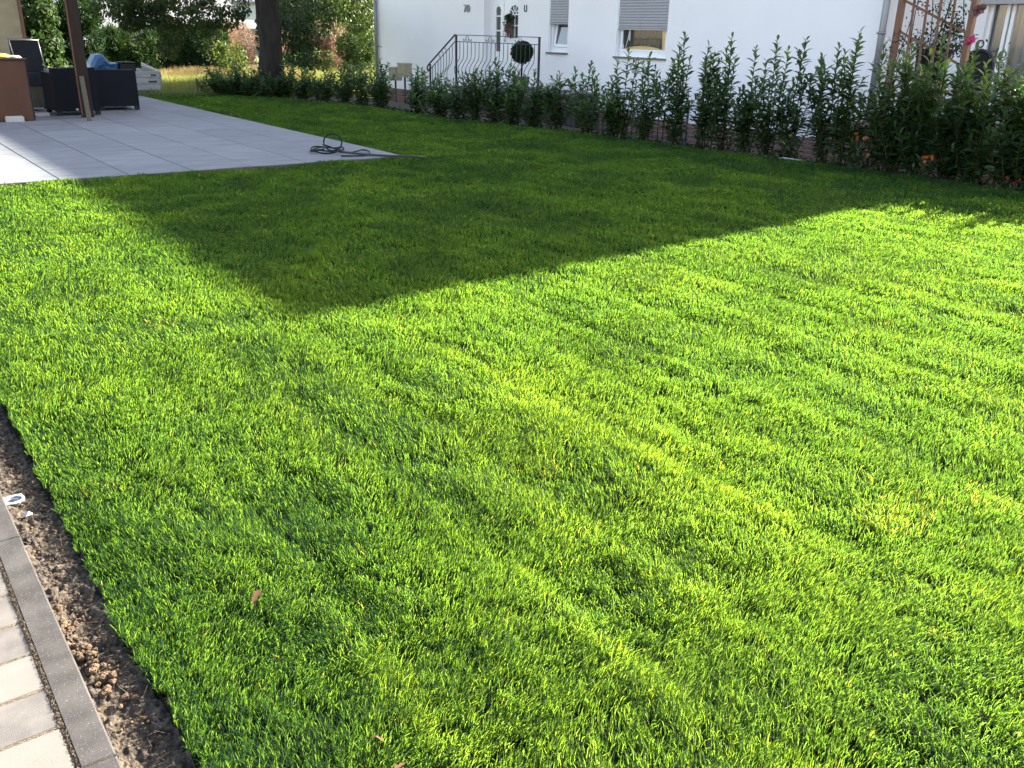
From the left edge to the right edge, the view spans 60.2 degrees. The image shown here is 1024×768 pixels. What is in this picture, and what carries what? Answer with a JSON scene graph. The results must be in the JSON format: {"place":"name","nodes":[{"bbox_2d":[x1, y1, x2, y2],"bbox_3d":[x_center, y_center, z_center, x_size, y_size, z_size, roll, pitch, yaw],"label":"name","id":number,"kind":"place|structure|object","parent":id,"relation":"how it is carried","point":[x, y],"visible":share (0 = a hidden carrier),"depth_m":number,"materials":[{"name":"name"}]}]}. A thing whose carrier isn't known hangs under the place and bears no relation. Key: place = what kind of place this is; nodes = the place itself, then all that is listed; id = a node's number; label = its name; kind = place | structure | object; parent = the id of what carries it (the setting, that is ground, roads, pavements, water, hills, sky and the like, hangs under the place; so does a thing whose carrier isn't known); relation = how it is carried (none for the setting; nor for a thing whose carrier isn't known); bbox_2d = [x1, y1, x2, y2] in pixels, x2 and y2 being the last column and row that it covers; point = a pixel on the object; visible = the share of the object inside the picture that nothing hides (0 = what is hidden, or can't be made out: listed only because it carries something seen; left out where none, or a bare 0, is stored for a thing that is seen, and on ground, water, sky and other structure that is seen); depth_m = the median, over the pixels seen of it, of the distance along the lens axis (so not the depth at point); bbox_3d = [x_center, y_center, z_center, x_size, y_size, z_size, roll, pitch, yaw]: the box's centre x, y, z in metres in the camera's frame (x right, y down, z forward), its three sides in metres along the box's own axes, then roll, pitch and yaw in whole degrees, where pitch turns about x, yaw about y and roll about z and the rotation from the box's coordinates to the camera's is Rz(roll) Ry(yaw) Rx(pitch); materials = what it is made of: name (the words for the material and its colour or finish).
{"place":"outdoors","nodes":[
{"label":"outdoors","id":0,"kind":"place"},
{"bbox_2d":[0,572,74,767],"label":"path","id":1,"kind":"structure","parent":0,"point":[26,718],"depth_m":1.86,"materials":[{"name":"beige concrete"}]},
{"bbox_2d":[0,96,397,183],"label":"patio","id":2,"kind":"structure","parent":0,"point":[152,136],"depth_m":10.50,"materials":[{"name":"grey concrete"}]},
{"bbox_2d":[0,0,26,54],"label":"beige wall","id":3,"kind":"structure","parent":2,"relation":"on","point":[11,21],"depth_m":14.95,"materials":[{"name":"paint"}]},
{"bbox_2d":[0,58,35,120],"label":"cabinet","id":4,"kind":"object","parent":2,"relation":"on","point":[15,95],"visible":0.96,"depth_m":12.41,"materials":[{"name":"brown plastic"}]},
{"bbox_2d":[8,38,45,108],"bbox_3d":[-7.556,-4.934,14.092,0.773,1.071,0.538,-14,27,-34],"label":"garden chair","id":5,"kind":"object","parent":2,"relation":"on","point":[28,50],"visible":0.44,"depth_m":13.82,"materials":[{"name":"grey plastic"}]},
{"bbox_2d":[40,67,100,115],"bbox_3d":[-6.865,-4.567,13.723,0.620,0.691,0.800,-14,27,-34],"label":"rattan sofa","id":6,"kind":"object","parent":2,"relation":"on","point":[59,86],"visible":0.82,"depth_m":13.40,"materials":[{"name":"black"}]},
{"bbox_2d":[64,0,93,117],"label":"veranda post","id":7,"kind":"object","parent":2,"relation":"on","point":[75,36],"visible":0.94,"depth_m":12.94,"materials":[{"name":"wood"}]},
{"bbox_2d":[79,76,91,120],"bbox_3d":[-6.240,-4.179,12.918,0.066,0.590,0.586,-10,24,-25],"label":"wooden lath","id":8,"kind":"object","parent":2,"relation":"on","point":[85,98],"visible":1,"depth_m":12.90,"materials":[{"name":"grey wood"}]},
{"bbox_2d":[95,69,139,110],"bbox_3d":[-6.665,-4.915,14.691,0.620,0.631,0.800,-14,27,-34],"label":"rattan sofa","id":9,"kind":"object","parent":2,"relation":"on","point":[116,87],"visible":0.69,"depth_m":14.38,"materials":[{"name":"black"}]},
{"bbox_2d":[310,133,424,158],"bbox_3d":[-1.676,-2.676,9.936,1.320,0.225,0.546,13,25,28],"label":"garden hose","id":10,"kind":"object","parent":2,"relation":"on","point":[324,146],"visible":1,"depth_m":9.97,"materials":[{"name":"grey plastic"}]},
{"bbox_2d":[155,65,306,82],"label":"tall dry grass","id":11,"kind":"structure","parent":0,"point":[171,71],"depth_m":24.91,"materials":[{"name":"plant"}]},
{"bbox_2d":[30,33,992,187],"bbox_3d":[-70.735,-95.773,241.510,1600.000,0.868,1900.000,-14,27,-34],"label":"ground","id":12,"kind":"structure","parent":0,"point":[396,105],"depth_m":17.19,"materials":[{"name":"soil"}]},
{"bbox_2d":[20,0,72,67],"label":"ivy hedge","id":13,"kind":"object","parent":12,"relation":"on","point":[40,18],"visible":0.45,"depth_m":21.39,"materials":[{"name":"green plant"}]},
{"bbox_2d":[0,568,113,767],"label":"path bedding","id":14,"kind":"object","parent":12,"relation":"on","point":[24,696],"depth_m":1.92,"materials":[{"name":"sand"}]},
{"bbox_2d":[0,558,79,767],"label":"joint grit","id":15,"kind":"object","parent":14,"relation":"on","point":[39,666],"visible":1,"depth_m":1.99,"materials":[{"name":"gravel"}]},
{"bbox_2d":[0,492,121,767],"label":"path kerb","id":16,"kind":"structure","parent":12,"relation":"on","point":[91,743],"depth_m":2.02,"materials":[{"name":"grey concrete"}]},
{"bbox_2d":[55,0,110,66],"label":"conifer","id":17,"kind":"object","parent":12,"relation":"on","point":[90,26],"visible":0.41,"depth_m":22.80,"materials":[{"name":"plant"}]},
{"bbox_2d":[53,0,117,46],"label":"distant house","id":18,"kind":"structure","parent":12,"relation":"on","point":[107,21],"depth_m":40.37,"materials":[{"name":"paint"}]},
{"bbox_2d":[0,403,198,767],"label":"turf edge","id":19,"kind":"object","parent":12,"relation":"on","point":[159,697],"visible":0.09,"depth_m":2.27,"materials":[{"name":"soil"}]},
{"bbox_2d":[44,68,160,92],"bbox_3d":[-9.109,-6.117,18.108,3.282,0.609,1.542,-14,27,-34],"label":"garden trailer","id":20,"kind":"object","parent":12,"relation":"on","point":[153,82],"visible":0.21,"depth_m":18.31,"materials":[{"name":"white wood"}]},
{"bbox_2d":[86,53,118,68],"bbox_3d":[-8.464,-6.644,18.260,0.597,0.348,0.611,-14,27,-34],"label":"blue tarp","id":21,"kind":"object","parent":20,"relation":"on","point":[97,61],"visible":0.7,"depth_m":18.06,"materials":[{"name":"fabric"}]},
{"bbox_2d":[114,61,136,77],"bbox_3d":[-8.082,-6.476,18.514,0.324,0.524,0.420,-14,27,-34],"label":"dark crate","id":22,"kind":"object","parent":20,"relation":"on","point":[126,65],"visible":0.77,"depth_m":18.30,"materials":[{"name":"grey plastic"}]},
{"bbox_2d":[0,380,221,767],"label":"soil strip","id":23,"kind":"object","parent":12,"relation":"on","point":[178,756],"visible":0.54,"depth_m":2.19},
{"bbox_2d":[4,494,24,505],"bbox_3d":[-1.537,0.369,2.729,0.060,0.032,0.060,-14,27,-34],"label":"ground spotlight","id":24,"kind":"object","parent":23,"relation":"on","point":[16,500],"visible":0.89,"depth_m":2.72,"materials":[{"name":"white plastic"}]},
{"bbox_2d":[0,429,168,767],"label":"soil clods","id":25,"kind":"object","parent":23,"relation":"on","point":[79,651],"visible":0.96,"depth_m":2.06,"materials":[{"name":"soil"}]},
{"bbox_2d":[0,421,168,767],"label":"straw bits","id":26,"kind":"object","parent":23,"relation":"on","point":[81,607],"visible":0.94,"depth_m":2.23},
{"bbox_2d":[97,22,164,70],"bbox_3d":[-10.856,-9.316,25.045,1.856,1.914,2.206,-14,27,-34],"label":"conifer","id":27,"kind":"object","parent":12,"relation":"on","point":[117,40],"visible":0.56,"depth_m":24.59,"materials":[{"name":"plant"}]},
{"bbox_2d":[117,0,216,52],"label":"distant house","id":28,"kind":"structure","parent":12,"relation":"on","point":[180,16],"depth_m":47.74,"materials":[{"name":"paint"}]},
{"bbox_2d":[143,17,231,70],"bbox_3d":[-9.949,-10.136,26.989,2.589,2.137,2.611,-14,27,-34],"label":"conifer","id":29,"kind":"object","parent":12,"relation":"on","point":[198,54],"visible":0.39,"depth_m":26.56,"materials":[{"name":"plant"}]},
{"bbox_2d":[138,91,254,96],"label":"edge weeds","id":30,"kind":"object","parent":12,"relation":"on","point":[165,94],"visible":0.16,"depth_m":17.99,"materials":[{"name":"green plant"}]},
{"bbox_2d":[0,134,403,185],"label":"patio bedding","id":31,"kind":"object","parent":12,"relation":"on","point":[285,165],"depth_m":8.97,"materials":[{"name":"gravel"}]},
{"bbox_2d":[194,66,232,94],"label":"laurel bush","id":32,"kind":"object","parent":12,"relation":"on","point":[215,87],"visible":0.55,"depth_m":18.52,"materials":[{"name":"green plant"}]},
{"bbox_2d":[87,0,374,96],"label":"oak tree","id":33,"kind":"object","parent":12,"relation":"on","point":[270,21],"visible":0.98,"depth_m":20.73,"materials":[{"name":"green plant"}]},
{"bbox_2d":[203,63,259,95],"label":"laurel bush","id":34,"kind":"object","parent":12,"relation":"on","point":[234,81],"visible":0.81,"depth_m":18.40,"materials":[{"name":"green plant"}]},
{"bbox_2d":[211,38,251,74],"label":"leafy shrub","id":35,"kind":"object","parent":12,"relation":"on","point":[232,61],"visible":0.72,"depth_m":25.34,"materials":[{"name":"green plant"}]},
{"bbox_2d":[210,19,258,66],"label":"russet shrub","id":36,"kind":"object","parent":12,"relation":"on","point":[235,36],"visible":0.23,"depth_m":31.10,"materials":[{"name":"plant"}]},
{"bbox_2d":[217,0,258,55],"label":"distant garage","id":37,"kind":"structure","parent":12,"relation":"on","point":[251,22],"depth_m":47.95,"materials":[{"name":"paint"}]},
{"bbox_2d":[138,66,375,96],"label":"meadow grass","id":38,"kind":"structure","parent":12,"relation":"on","point":[177,84],"depth_m":21.74,"materials":[{"name":"plant"}]},
{"bbox_2d":[238,64,281,96],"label":"laurel bush","id":39,"kind":"object","parent":12,"relation":"on","point":[254,88],"visible":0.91,"depth_m":18.42,"materials":[{"name":"green plant"}]},
{"bbox_2d":[260,60,296,97],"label":"laurel bush","id":40,"kind":"object","parent":12,"relation":"on","point":[282,86],"visible":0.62,"depth_m":18.80,"materials":[{"name":"green plant"}]},
{"bbox_2d":[278,66,319,99],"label":"laurel bush","id":41,"kind":"object","parent":12,"relation":"on","point":[300,89],"visible":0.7,"depth_m":18.60,"materials":[{"name":"green plant"}]},
{"bbox_2d":[252,0,374,64],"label":"background tree","id":42,"kind":"object","parent":12,"relation":"on","point":[292,3],"visible":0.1,"depth_m":36.90,"materials":[{"name":"green plant"}]},
{"bbox_2d":[300,62,340,101],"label":"laurel bush","id":43,"kind":"object","parent":12,"relation":"on","point":[318,85],"visible":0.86,"depth_m":18.21,"materials":[{"name":"green plant"}]},
{"bbox_2d":[310,49,335,71],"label":"leafy shrub","id":44,"kind":"object","parent":12,"relation":"on","point":[328,64],"visible":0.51,"depth_m":28.90,"materials":[{"name":"green plant"}]},
{"bbox_2d":[310,20,348,69],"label":"russet shrub","id":45,"kind":"object","parent":12,"relation":"on","point":[328,44],"visible":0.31,"depth_m":32.02,"materials":[{"name":"plant"}]},
{"bbox_2d":[324,59,356,102],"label":"laurel bush","id":46,"kind":"object","parent":12,"relation":"on","point":[342,91],"visible":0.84,"depth_m":17.88,"materials":[{"name":"green plant"}]},
{"bbox_2d":[335,31,374,72],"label":"round shrub","id":47,"kind":"object","parent":12,"relation":"on","point":[357,53],"visible":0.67,"depth_m":29.72,"materials":[{"name":"green plant"}]},
{"bbox_2d":[348,60,377,103],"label":"laurel bush","id":48,"kind":"object","parent":12,"relation":"on","point":[360,91],"visible":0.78,"depth_m":17.34,"materials":[{"name":"green plant"}]},
{"bbox_2d":[358,58,395,108],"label":"laurel bush","id":49,"kind":"object","parent":12,"relation":"on","point":[374,90],"visible":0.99,"depth_m":16.85,"materials":[{"name":"green plant"}]},
{"bbox_2d":[388,67,401,101],"bbox_3d":[-2.625,-6.452,19.966,0.205,1.349,0.304,-14,27,-34],"label":"letterbox","id":50,"kind":"object","parent":12,"relation":"on","point":[393,70],"visible":0.54,"depth_m":19.72,"materials":[{"name":"beige metal"}]},
{"bbox_2d":[396,63,411,102],"bbox_3d":[-2.328,-6.385,19.218,0.205,1.130,0.324,-14,27,-34],"label":"letterbox","id":51,"kind":"object","parent":12,"relation":"on","point":[404,69],"visible":0.86,"depth_m":18.99,"materials":[{"name":"beige metal"}]},
{"bbox_2d":[402,65,442,113],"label":"laurel bush","id":52,"kind":"object","parent":12,"relation":"on","point":[414,85],"visible":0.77,"depth_m":15.90,"materials":[{"name":"green plant"}]},
{"bbox_2d":[409,73,457,117],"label":"laurel bush","id":53,"kind":"object","parent":12,"relation":"on","point":[439,109],"visible":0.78,"depth_m":15.40,"materials":[{"name":"green plant"}]},
{"bbox_2d":[438,76,475,119],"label":"laurel bush","id":54,"kind":"object","parent":12,"relation":"on","point":[458,106],"visible":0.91,"depth_m":15.02,"materials":[{"name":"green plant"}]},
{"bbox_2d":[459,67,489,120],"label":"laurel bush","id":55,"kind":"object","parent":12,"relation":"on","point":[473,106],"visible":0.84,"depth_m":14.74,"materials":[{"name":"green plant"}]},
{"bbox_2d":[464,56,521,122],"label":"laurel bush","id":56,"kind":"object","parent":12,"relation":"on","point":[494,93],"visible":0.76,"depth_m":14.46,"materials":[{"name":"green plant"}]},
{"bbox_2d":[486,66,528,124],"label":"laurel bush","id":57,"kind":"object","parent":12,"relation":"on","point":[509,101],"visible":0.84,"depth_m":14.12,"materials":[{"name":"green plant"}]},
{"bbox_2d":[426,34,599,130],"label":"entrance steps","id":58,"kind":"structure","parent":12,"relation":"on","point":[538,69],"depth_m":18.61,"materials":[{"name":"metal"}]},
{"bbox_2d":[510,40,533,89],"bbox_3d":[0.194,-6.665,18.487,0.517,1.001,0.512,-14,27,-34],"label":"potted box tree","id":59,"kind":"object","parent":58,"relation":"on","point":[520,47],"visible":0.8,"depth_m":18.28,"materials":[{"name":"green plant"}]},
{"bbox_2d":[513,68,560,127],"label":"laurel bush","id":60,"kind":"object","parent":12,"relation":"on","point":[536,97],"visible":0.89,"depth_m":13.88,"materials":[{"name":"green plant"}]},
{"bbox_2d":[539,70,576,128],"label":"laurel bush","id":61,"kind":"object","parent":12,"relation":"on","point":[554,105],"visible":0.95,"depth_m":13.64,"materials":[{"name":"green plant"}]},
{"bbox_2d":[498,91,679,141],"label":"wall","id":62,"kind":"structure","parent":12,"relation":"on","point":[602,129],"depth_m":14.13,"materials":[{"name":"brick"}]},
{"bbox_2d":[567,60,613,133],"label":"laurel bush","id":63,"kind":"object","parent":12,"relation":"on","point":[589,123],"visible":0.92,"depth_m":13.29,"materials":[{"name":"green plant"}]},
{"bbox_2d":[597,81,629,137],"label":"laurel bush","id":64,"kind":"object","parent":12,"relation":"on","point":[608,121],"visible":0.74,"depth_m":12.88,"materials":[{"name":"green plant"}]},
{"bbox_2d":[601,47,641,138],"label":"laurel bush","id":65,"kind":"object","parent":12,"relation":"on","point":[622,125],"visible":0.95,"depth_m":12.69,"materials":[{"name":"green plant"}]},
{"bbox_2d":[261,94,1011,188],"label":"bed weeds","id":66,"kind":"object","parent":12,"relation":"on","point":[679,144],"visible":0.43,"depth_m":12.51,"materials":[{"name":"green plant"}]},
{"bbox_2d":[625,51,676,139],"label":"laurel bush","id":67,"kind":"object","parent":12,"relation":"on","point":[645,119],"visible":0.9,"depth_m":12.38,"materials":[{"name":"green plant"}]},
{"bbox_2d":[649,31,699,145],"bbox_3d":[2.302,-3.963,11.934,0.640,1.502,0.811,-14,27,-34],"label":"laurel bush","id":68,"kind":"object","parent":12,"relation":"on","point":[676,98],"visible":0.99,"depth_m":12.02,"materials":[{"name":"green plant"}]},
{"bbox_2d":[373,0,1023,160],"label":"white house","id":69,"kind":"structure","parent":12,"relation":"on","point":[579,35],"depth_m":16.82,"materials":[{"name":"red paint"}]},
{"bbox_2d":[490,0,518,81],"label":"front door","id":70,"kind":"structure","parent":69,"relation":"in","point":[499,8],"depth_m":21.00,"materials":[{"name":"white plastic"}]},
{"bbox_2d":[502,13,515,38],"bbox_3d":[-0.056,-8.339,20.573,0.183,0.558,0.505,-14,27,-34],"label":"door garland","id":71,"kind":"object","parent":69,"relation":"attached to","point":[509,20],"depth_m":20.56,"materials":[{"name":"green plant"}]},
{"bbox_2d":[545,0,568,54],"bbox_3d":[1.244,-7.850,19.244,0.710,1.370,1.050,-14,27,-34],"label":"window","id":72,"kind":"structure","parent":69,"relation":"in","point":[559,9],"depth_m":19.20,"materials":[{"name":"white plastic"}]},
{"bbox_2d":[612,0,669,60],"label":"window","id":73,"kind":"structure","parent":69,"relation":"in","point":[642,24],"depth_m":17.27,"materials":[{"name":"white plastic"}]},
{"bbox_2d":[970,4,1023,116],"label":"window","id":74,"kind":"structure","parent":69,"relation":"in","point":[1006,22],"depth_m":13.57,"materials":[{"name":"white plastic"}]},
{"bbox_2d":[688,41,735,149],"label":"laurel bush","id":75,"kind":"object","parent":12,"relation":"on","point":[700,133],"visible":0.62,"depth_m":11.77,"materials":[{"name":"green plant"}]},
{"bbox_2d":[697,32,744,149],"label":"laurel bush","id":76,"kind":"object","parent":12,"relation":"on","point":[715,113],"visible":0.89,"depth_m":11.59,"materials":[{"name":"green plant"}]},
{"bbox_2d":[725,45,770,152],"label":"laurel bush","id":77,"kind":"object","parent":12,"relation":"on","point":[741,124],"visible":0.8,"depth_m":11.29,"materials":[{"name":"green plant"}]},
{"bbox_2d":[734,34,803,154],"bbox_3d":[3.222,-3.588,11.070,0.760,1.483,0.621,-3,22,-12],"label":"laurel bush","id":78,"kind":"object","parent":12,"relation":"on","point":[762,125],"visible":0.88,"depth_m":11.07,"materials":[{"name":"green plant"}]},
{"bbox_2d":[777,134,799,157],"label":"garden flower","id":79,"kind":"object","parent":12,"relation":"on","point":[781,144],"visible":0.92,"depth_m":10.82,"materials":[{"name":"green plant"}]},
{"bbox_2d":[770,36,826,157],"bbox_3d":[3.534,-3.485,10.842,0.535,1.475,0.742,-14,27,-34],"label":"laurel bush","id":80,"kind":"object","parent":12,"relation":"on","point":[794,119],"visible":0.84,"depth_m":10.85,"materials":[{"name":"green plant"}]},
{"bbox_2d":[802,42,843,162],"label":"laurel bush","id":81,"kind":"object","parent":12,"relation":"on","point":[819,119],"visible":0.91,"depth_m":10.48,"materials":[{"name":"green plant"}]},
{"bbox_2d":[679,103,1001,185],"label":"brick wall","id":82,"kind":"structure","parent":12,"relation":"on","point":[686,138],"depth_m":11.64,"materials":[{"name":"brick"}]},
{"bbox_2d":[823,26,881,166],"bbox_3d":[3.975,-3.280,10.194,0.771,1.589,0.669,-14,27,-34],"label":"laurel bush","id":83,"kind":"object","parent":12,"relation":"on","point":[841,139],"visible":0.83,"depth_m":10.23,"materials":[{"name":"green plant"}]},
{"bbox_2d":[839,150,871,169],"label":"garden flower","id":84,"kind":"object","parent":12,"relation":"on","point":[854,160],"visible":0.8,"depth_m":9.93,"materials":[{"name":"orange plant"}]},
{"bbox_2d":[841,132,871,168],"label":"garden flower","id":85,"kind":"object","parent":12,"relation":"on","point":[853,149],"visible":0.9,"depth_m":10.01,"materials":[{"name":"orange plant"}]},
{"bbox_2d":[836,39,921,168],"bbox_3d":[4.153,-3.155,10.076,0.973,1.456,0.499,19,27,37],"label":"laurel bush","id":86,"kind":"object","parent":12,"relation":"on","point":[859,119],"visible":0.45,"depth_m":10.09,"materials":[{"name":"green plant"}]},
{"bbox_2d":[857,41,946,173],"bbox_3d":[4.309,-3.031,9.787,0.708,1.445,0.813,-14,27,-34],"label":"laurel bush","id":87,"kind":"object","parent":12,"relation":"on","point":[887,162],"visible":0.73,"depth_m":9.79,"materials":[{"name":"green plant"}]},
{"bbox_2d":[815,120,1004,185],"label":"raised terrace","id":88,"kind":"structure","parent":12,"relation":"on","point":[829,154],"depth_m":12.64,"materials":[{"name":"red brick"}]},
{"bbox_2d":[922,0,965,56],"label":"hanging plant","id":89,"kind":"object","parent":88,"relation":"on","point":[957,25],"visible":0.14,"depth_m":12.08,"materials":[{"name":"green plant"}]},
{"bbox_2d":[885,25,1010,100],"bbox_3d":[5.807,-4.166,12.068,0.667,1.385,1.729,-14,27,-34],"label":"garden table","id":90,"kind":"object","parent":88,"relation":"on","point":[927,41],"visible":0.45,"depth_m":11.88,"materials":[{"name":"grey plastic"}]},
{"bbox_2d":[941,40,1006,108],"bbox_3d":[5.984,-3.874,11.589,0.470,1.204,0.652,-14,27,-34],"label":"garden chair","id":91,"kind":"object","parent":88,"relation":"on","point":[985,56],"visible":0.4,"depth_m":11.57,"materials":[{"name":"metal"}]},
{"bbox_2d":[909,154,937,179],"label":"garden flower","id":92,"kind":"object","parent":12,"relation":"on","point":[923,160],"visible":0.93,"depth_m":9.43,"materials":[{"name":"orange plant"}]},
{"bbox_2d":[871,0,979,179],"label":"rose trellis","id":93,"kind":"object","parent":12,"relation":"on","point":[968,33],"visible":0.35,"depth_m":11.23,"materials":[{"name":"brown wood"}]},
{"bbox_2d":[883,0,986,175],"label":"climbing rose","id":94,"kind":"object","parent":93,"relation":"attached to","point":[975,12],"visible":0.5,"depth_m":11.03,"materials":[{"name":"green plant"}]},
{"bbox_2d":[886,34,976,175],"bbox_3d":[4.489,-2.981,9.577,0.771,1.516,0.846,-1,22,-6],"label":"laurel bush","id":95,"kind":"object","parent":12,"relation":"on","point":[923,123],"visible":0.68,"depth_m":9.53,"materials":[{"name":"green plant"}]},
{"bbox_2d":[901,41,1003,180],"bbox_3d":[4.769,-2.852,9.345,0.892,1.462,1.014,-6,23,-18],"label":"laurel bush","id":96,"kind":"object","parent":12,"relation":"on","point":[955,120],"visible":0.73,"depth_m":9.26,"materials":[{"name":"green plant"}]},
{"bbox_2d":[943,49,1023,185],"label":"laurel bush","id":97,"kind":"object","parent":12,"relation":"on","point":[974,169],"visible":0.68,"depth_m":9.16,"materials":[{"name":"green plant"}]},
{"bbox_2d":[964,72,1023,188],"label":"laurel bush","id":98,"kind":"object","parent":12,"relation":"on","point":[1000,167],"visible":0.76,"depth_m":8.89,"materials":[{"name":"green plant"}]},
{"bbox_2d":[993,65,1023,191],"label":"laurel bush","id":99,"kind":"object","parent":12,"relation":"on","point":[1016,171],"visible":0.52,"depth_m":8.92,"materials":[{"name":"green plant"}]},
{"bbox_2d":[996,177,1023,191],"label":"garden flower","id":100,"kind":"object","parent":12,"relation":"on","point":[1019,187],"visible":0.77,"depth_m":8.68,"materials":[{"name":"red plant"}]},
{"bbox_2d":[0,93,1023,767],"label":"lawn grass","id":101,"kind":"structure","parent":0,"point":[500,153],"depth_m":3.26,"materials":[{"name":"green plant"}]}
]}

